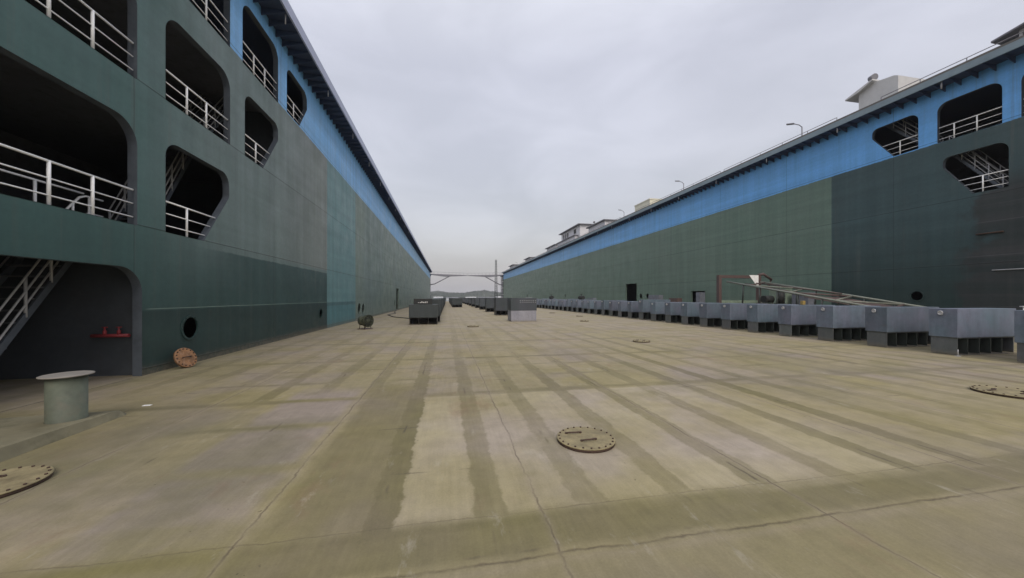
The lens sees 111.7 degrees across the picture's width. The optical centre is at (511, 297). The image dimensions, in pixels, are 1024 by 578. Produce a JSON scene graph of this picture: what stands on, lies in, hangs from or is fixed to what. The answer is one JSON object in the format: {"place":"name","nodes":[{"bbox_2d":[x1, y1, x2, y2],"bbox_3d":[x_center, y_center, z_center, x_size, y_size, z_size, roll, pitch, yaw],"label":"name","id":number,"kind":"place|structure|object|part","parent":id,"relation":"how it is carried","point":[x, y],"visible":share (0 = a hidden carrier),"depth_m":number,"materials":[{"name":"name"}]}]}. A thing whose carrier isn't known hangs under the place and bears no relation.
{"place":"outdoors","nodes":[
{"label":"outdoors","id":0,"kind":"place"},
{"bbox_2d":[0,0,431,411],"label":"dock wing wall","id":1,"kind":"structure","parent":0,"point":[174,172],"depth_m":9.27,"materials":[{"name":"metal"}]},
{"bbox_2d":[430,272,466,284],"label":"swing bridge leaf","id":2,"kind":"object","parent":1,"relation":"attached to","point":[446,275],"visible":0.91,"depth_m":135.02,"materials":[{"name":"metal"}]},
{"bbox_2d":[414,299,431,303],"bbox_3d":[-5.371,0.240,21.015,1.060,0.340,0.706,0,0,-11],"label":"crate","id":3,"kind":"object","parent":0,"point":[422,301],"visible":0.84,"depth_m":20.67,"materials":[{"name":"metal"}]},
{"bbox_2d":[431,290,500,297],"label":"hills","id":4,"kind":"structure","parent":0,"point":[482,293],"depth_m":578.59,"materials":[{"name":"grey"}]},
{"bbox_2d":[500,276,502,297],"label":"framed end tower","id":5,"kind":"structure","parent":0,"point":[501,286],"depth_m":144.34,"materials":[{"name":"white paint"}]},
{"bbox_2d":[0,301,1023,577],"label":"dock floor","id":6,"kind":"structure","parent":0,"point":[384,445],"depth_m":3.39,"materials":[{"name":"concrete"}]},
{"bbox_2d":[0,465,54,498],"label":"manhole cover","id":7,"kind":"object","parent":6,"relation":"on","point":[13,481],"visible":1,"depth_m":3.01,"materials":[{"name":"beige metal"}]},
{"bbox_2d":[0,410,126,461],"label":"concrete plinth","id":8,"kind":"structure","parent":6,"relation":"on","point":[20,435],"depth_m":3.95,"materials":[{"name":"beige concrete"}]},
{"bbox_2d":[36,370,95,423],"bbox_3d":[-5.457,1.221,4.260,0.450,0.568,0.450,0,0,-11],"label":"bollard","id":9,"kind":"object","parent":8,"relation":"on","point":[65,396],"visible":0.98,"depth_m":4.15,"materials":[{"name":"grey metal"}]},
{"bbox_2d":[173,348,196,367],"bbox_3d":[-7.454,1.367,7.949,0.092,0.470,0.470,-24,-2,4],"label":"manhole cover","id":10,"kind":"object","parent":6,"relation":"on","point":[185,357],"visible":1,"depth_m":7.92,"materials":[{"name":"metal"}]},
{"bbox_2d":[358,315,373,329],"bbox_3d":[-7.466,1.235,17.670,0.560,0.730,0.620,0,0,26],"label":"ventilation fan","id":11,"kind":"object","parent":6,"relation":"on","point":[365,321],"visible":1,"depth_m":17.58},
{"bbox_2d":[409,304,437,324],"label":"keel block","id":12,"kind":"object","parent":6,"relation":"on","point":[423,314],"depth_m":20.52,"materials":[{"name":"black paint"}]},
{"bbox_2d":[432,299,440,321],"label":"keel block","id":13,"kind":"object","parent":6,"relation":"on","point":[436,301],"depth_m":22.48,"materials":[{"name":"black paint"}]},
{"bbox_2d":[452,298,461,306],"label":"keel block","id":14,"kind":"object","parent":6,"relation":"on","point":[456,302],"depth_m":56.64,"materials":[{"name":"black paint"}]},
{"bbox_2d":[471,298,474,306],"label":"keel block","id":15,"kind":"object","parent":6,"relation":"on","point":[472,302],"depth_m":60.75,"materials":[{"name":"black paint"}]},
{"bbox_2d":[475,298,478,307],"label":"keel block","id":16,"kind":"object","parent":6,"relation":"on","point":[476,302],"depth_m":53.21,"materials":[{"name":"black paint"}]},
{"bbox_2d":[479,298,484,309],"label":"keel block","id":17,"kind":"object","parent":6,"relation":"on","point":[481,303],"depth_m":45.89,"materials":[{"name":"black paint"}]},
{"bbox_2d":[485,298,493,311],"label":"keel block","id":18,"kind":"object","parent":6,"relation":"on","point":[489,304],"depth_m":38.52,"materials":[{"name":"black paint"}]},
{"bbox_2d":[495,260,497,297],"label":"lattice mast","id":19,"kind":"object","parent":6,"relation":"on","point":[496,273],"visible":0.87,"depth_m":143.96,"materials":[{"name":"grey metal"}]},
{"bbox_2d":[494,298,507,314],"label":"keel block","id":20,"kind":"object","parent":6,"relation":"on","point":[500,306],"depth_m":31.19,"materials":[{"name":"black paint"}]},
{"bbox_2d":[507,298,536,321],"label":"keel block","id":21,"kind":"object","parent":6,"relation":"on","point":[521,309],"depth_m":23.15,"materials":[{"name":"grey paint"}]},
{"bbox_2d":[541,299,549,307],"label":"keel block","id":22,"kind":"object","parent":6,"relation":"on","point":[542,303],"depth_m":50.88,"materials":[{"name":"grey paint"}]},
{"bbox_2d":[547,300,550,308],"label":"keel block","id":23,"kind":"object","parent":6,"relation":"on","point":[548,305],"depth_m":47.90,"materials":[{"name":"grey paint"}]},
{"bbox_2d":[554,300,557,309],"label":"keel block","id":24,"kind":"object","parent":6,"relation":"on","point":[555,304],"depth_m":44.76,"materials":[{"name":"grey paint"}]},
{"bbox_2d":[550,299,565,309],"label":"keel block","id":25,"kind":"object","parent":6,"relation":"on","point":[552,303],"depth_m":46.34,"materials":[{"name":"grey paint"}]},
{"bbox_2d":[558,300,561,309],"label":"keel block","id":26,"kind":"object","parent":6,"relation":"on","point":[559,304],"depth_m":43.20,"materials":[{"name":"grey paint"}]},
{"bbox_2d":[562,300,566,310],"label":"keel block","id":27,"kind":"object","parent":6,"relation":"on","point":[564,307],"depth_m":41.68,"materials":[{"name":"grey paint"}]},
{"bbox_2d":[571,300,575,311],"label":"keel block","id":28,"kind":"object","parent":6,"relation":"on","point":[573,305],"depth_m":38.65,"materials":[{"name":"grey paint"}]},
{"bbox_2d":[566,299,585,310],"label":"keel block","id":29,"kind":"object","parent":6,"relation":"on","point":[568,303],"depth_m":40.23,"materials":[{"name":"grey paint"}]},
{"bbox_2d":[581,301,587,312],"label":"keel block","id":30,"kind":"object","parent":6,"relation":"on","point":[584,306],"depth_m":35.60,"materials":[{"name":"grey paint"}]},
{"bbox_2d":[557,426,615,452],"bbox_3d":[0.823,1.565,3.881,0.640,0.069,0.640,0,0,-2],"label":"manhole cover","id":31,"kind":"object","parent":6,"relation":"on","point":[585,439],"visible":1,"depth_m":3.79,"materials":[{"name":"beige metal"}]},
{"bbox_2d":[576,300,596,312],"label":"keel block","id":32,"kind":"object","parent":6,"relation":"on","point":[578,307],"depth_m":37.19,"materials":[{"name":"grey paint"}]},
{"bbox_2d":[587,301,593,313],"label":"keel block","id":33,"kind":"object","parent":6,"relation":"on","point":[590,306],"depth_m":34.11,"materials":[{"name":"grey paint"}]},
{"bbox_2d":[594,301,600,314],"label":"keel block","id":34,"kind":"object","parent":6,"relation":"on","point":[597,307],"depth_m":32.54,"materials":[{"name":"grey paint"}]},
{"bbox_2d":[609,301,617,315],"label":"keel block","id":35,"kind":"object","parent":6,"relation":"on","point":[613,308],"depth_m":29.50,"materials":[{"name":"grey paint"}]},
{"bbox_2d":[601,300,626,314],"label":"keel block","id":36,"kind":"object","parent":6,"relation":"on","point":[604,307],"depth_m":31.08,"materials":[{"name":"grey paint"}]},
{"bbox_2d":[618,301,637,316],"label":"keel block","id":37,"kind":"object","parent":6,"relation":"on","point":[622,309],"depth_m":27.97,"materials":[{"name":"grey paint"}]},
{"bbox_2d":[627,302,638,318],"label":"keel block","id":38,"kind":"object","parent":6,"relation":"on","point":[632,310],"depth_m":26.45,"materials":[{"name":"grey paint"}]},
{"bbox_2d":[633,339,649,342],"bbox_3d":[4.691,1.565,12.592,0.600,0.069,0.600,0,0,-37],"label":"manhole cover","id":39,"kind":"object","parent":6,"relation":"on","point":[642,341],"visible":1,"depth_m":12.40,"materials":[{"name":"beige metal"}]},
{"bbox_2d":[638,300,669,319],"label":"keel block","id":40,"kind":"object","parent":6,"relation":"on","point":[644,309],"depth_m":25.01,"materials":[{"name":"grey paint"}]},
{"bbox_2d":[650,302,664,320],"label":"keel block","id":41,"kind":"object","parent":6,"relation":"on","point":[657,310],"depth_m":23.41,"materials":[{"name":"grey paint"}]},
{"bbox_2d":[665,302,700,322],"bbox_3d":[10.924,0.955,22.246,2.267,1.290,0.590,0,0,-11],"label":"keel block","id":42,"kind":"object","parent":6,"relation":"on","point":[672,312],"depth_m":21.89,"materials":[{"name":"grey paint"}]},
{"bbox_2d":[681,303,699,324],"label":"keel block","id":43,"kind":"object","parent":6,"relation":"on","point":[689,313],"depth_m":20.38,"materials":[{"name":"grey paint"}]},
{"bbox_2d":[696,292,704,302],"bbox_3d":[16.316,0.575,30.109,0.540,2.050,0.500,0,0,-11],"label":"cabinet","id":44,"kind":"object","parent":6,"relation":"on","point":[700,296],"visible":0.41,"depth_m":29.88,"materials":[{"name":"grey metal"}]},
{"bbox_2d":[699,303,741,326],"bbox_3d":[11.490,0.955,19.184,2.267,1.290,0.590,0,0,-10],"label":"keel block","id":45,"kind":"object","parent":6,"relation":"on","point":[709,314],"depth_m":18.85,"materials":[{"name":"grey paint"}]},
{"bbox_2d":[721,303,757,329],"bbox_3d":[11.782,0.955,17.672,2.267,1.290,0.590,0,0,-11],"label":"keel block","id":46,"kind":"object","parent":6,"relation":"on","point":[733,316],"depth_m":17.34,"materials":[{"name":"grey paint"}]},
{"bbox_2d":[716,273,772,303],"bbox_3d":[14.884,-0.004,22.159,3.789,3.208,0.490,0,0,-11],"label":"portal gantry","id":47,"kind":"object","parent":6,"relation":"on","point":[756,278],"visible":0.77,"depth_m":22.13,"materials":[{"name":"red metal"}]},
{"bbox_2d":[761,296,774,303],"bbox_3d":[15.298,0.742,20.807,0.560,1.717,0.440,0,0,-11],"label":"motor","id":48,"kind":"object","parent":6,"relation":"on","point":[767,299],"visible":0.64,"depth_m":20.65,"materials":[{"name":"grey paint"}]},
{"bbox_2d":[747,304,798,332],"bbox_3d":[12.069,0.955,16.125,2.267,1.290,0.590,0,0,-10],"label":"keel block","id":49,"kind":"object","parent":6,"relation":"on","point":[762,318],"depth_m":15.81,"materials":[{"name":"grey paint"}]},
{"bbox_2d":[774,292,786,303],"bbox_3d":[15.943,0.625,20.624,0.500,1.950,0.400,0,0,-11],"label":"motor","id":50,"kind":"object","parent":6,"relation":"on","point":[781,297],"visible":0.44,"depth_m":20.45,"materials":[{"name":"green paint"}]},
{"bbox_2d":[769,289,791,303],"bbox_3d":[17.271,0.525,22.376,0.540,2.150,1.150,0,0,-11],"label":"cabinet","id":51,"kind":"object","parent":6,"relation":"on","point":[788,298],"visible":0.12,"depth_m":21.84,"materials":[{"name":"metal"}]},
{"bbox_3d":[17.038,0.515,22.332,0.011,1.930,1.030,0,0,-11],"label":"door","id":52,"kind":"part","parent":51,"relation":"part of","materials":[{"name":"metal"}]},
{"bbox_2d":[792,292,814,304],"bbox_3d":[17.625,0.650,21.044,0.540,1.900,1.000,0,0,-11],"label":"cabinet","id":53,"kind":"object","parent":6,"relation":"on","point":[809,301],"visible":0.16,"depth_m":20.71,"materials":[{"name":"grey metal"}]},
{"bbox_3d":[17.392,0.640,21.000,0.011,1.680,0.880,0,0,-11],"label":"door","id":54,"kind":"part","parent":53,"relation":"part of","materials":[{"name":"grey metal"}]},
{"bbox_2d":[778,305,834,336],"bbox_3d":[12.353,0.955,14.605,2.267,1.290,0.590,0,0,-11],"label":"keel block","id":55,"kind":"object","parent":6,"relation":"on","point":[796,320],"depth_m":14.31,"materials":[{"name":"grey paint"}]},
{"bbox_2d":[726,281,925,306],"bbox_3d":[15.572,0.026,17.480,2.610,2.161,9.260,0,0,-11],"label":"truss gangway","id":56,"kind":"object","parent":6,"relation":"on","point":[844,299],"visible":0.66,"depth_m":17.36,"materials":[{"name":"grey metal"}]},
{"bbox_2d":[816,305,880,341],"bbox_3d":[12.642,0.955,13.079,2.267,1.290,0.590,0,0,-11],"label":"keel block","id":57,"kind":"object","parent":6,"relation":"on","point":[839,323],"depth_m":12.81,"materials":[{"name":"grey paint"}]},
{"bbox_2d":[865,307,938,347],"bbox_3d":[12.947,0.955,11.550,2.267,1.290,0.590,0,0,-11],"label":"keel block","id":58,"kind":"object","parent":6,"relation":"on","point":[887,327],"depth_m":11.30,"materials":[{"name":"grey paint"}]},
{"bbox_2d":[929,308,1015,355],"bbox_3d":[13.242,0.955,10.016,2.267,1.290,0.590,0,0,-10],"label":"keel block","id":59,"kind":"object","parent":6,"relation":"on","point":[972,331],"depth_m":9.79,"materials":[{"name":"grey paint"}]},
{"bbox_2d":[969,385,1023,398],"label":"manhole cover","id":60,"kind":"object","parent":6,"relation":"on","point":[1015,393],"visible":1,"depth_m":5.82,"materials":[{"name":"beige metal"}]},
{"bbox_2d":[1014,310,1023,362],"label":"keel block","id":61,"kind":"object","parent":6,"relation":"on","point":[1019,327],"depth_m":8.51,"materials":[{"name":"grey paint"}]},
{"bbox_2d":[648,295,662,299],"bbox_3d":[14.676,0.675,35.549,0.540,1.850,1.800,0,0,-11],"label":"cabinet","id":62,"kind":"object","parent":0,"point":[655,297],"visible":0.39,"depth_m":35.13,"materials":[{"name":"grey metal"}]},
{"bbox_3d":[14.444,0.665,35.505,0.011,1.630,1.680,0,0,-11],"label":"door","id":63,"kind":"part","parent":62,"relation":"part of","materials":[{"name":"grey metal"}]},
{"bbox_2d":[288,0,1023,292],"label":"sky","id":64,"kind":"structure","parent":0,"point":[495,129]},
{"bbox_2d":[669,298,681,301],"bbox_3d":[15.112,0.825,32.171,0.540,1.550,1.200,0,0,-11],"label":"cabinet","id":65,"kind":"object","parent":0,"point":[675,299],"visible":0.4,"depth_m":31.75,"materials":[{"name":"grey metal"}]},
{"bbox_2d":[502,31,1023,309],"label":"dock wing wall","id":66,"kind":"structure","parent":0,"point":[913,194],"depth_m":19.38,"materials":[{"name":"metal"}]},
{"bbox_2d":[468,275,503,284],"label":"swing bridge leaf","id":67,"kind":"object","parent":66,"relation":"attached to","point":[486,276],"visible":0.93,"depth_m":138.17,"materials":[{"name":"metal"}]},
{"bbox_2d":[545,244,556,250],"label":"deck cabin","id":68,"kind":"object","parent":66,"relation":"on","point":[553,246],"visible":0.25,"depth_m":80.77,"materials":[{"name":"grey metal"}]},
{"bbox_2d":[556,235,577,246],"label":"deck cabin","id":69,"kind":"object","parent":66,"relation":"on","point":[568,239],"visible":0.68,"depth_m":68.82,"materials":[{"name":"white metal"}]},
{"bbox_2d":[558,223,592,240],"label":"deck cabin","id":70,"kind":"object","parent":66,"relation":"on","point":[579,229],"visible":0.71,"depth_m":65.19,"materials":[{"name":"white metal"}]},
{"bbox_2d":[586,219,615,231],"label":"deck cabin","id":71,"kind":"object","parent":66,"relation":"on","point":[603,222],"visible":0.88,"depth_m":55.80,"materials":[{"name":"white metal"}]},
{"bbox_2d":[634,198,661,210],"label":"deck cabin","id":72,"kind":"object","parent":66,"relation":"on","point":[645,203],"visible":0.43,"depth_m":42.85,"materials":[{"name":"beige metal"}]},
{"bbox_2d":[786,123,802,135],"bbox_3d":[19.804,-11.221,24.323,0.199,2.203,0.950,0,0,-43],"label":"street lamp","id":73,"kind":"object","parent":66,"relation":"on","point":[796,124],"visible":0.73,"depth_m":24.14,"materials":[{"name":"grey metal"}]},
{"bbox_2d":[845,73,924,108],"bbox_3d":[22.384,-11.588,20.469,3.500,2.936,2.400,0,0,-11],"label":"deck cabin","id":74,"kind":"object","parent":66,"relation":"on","point":[873,90],"visible":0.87,"depth_m":19.92,"materials":[{"name":"white metal"}]},
{"bbox_2d":[991,22,1023,44],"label":"deck cabin","id":75,"kind":"object","parent":66,"relation":"on","point":[1014,31],"visible":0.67,"depth_m":15.41,"materials":[{"name":"grey metal"}]}
]}

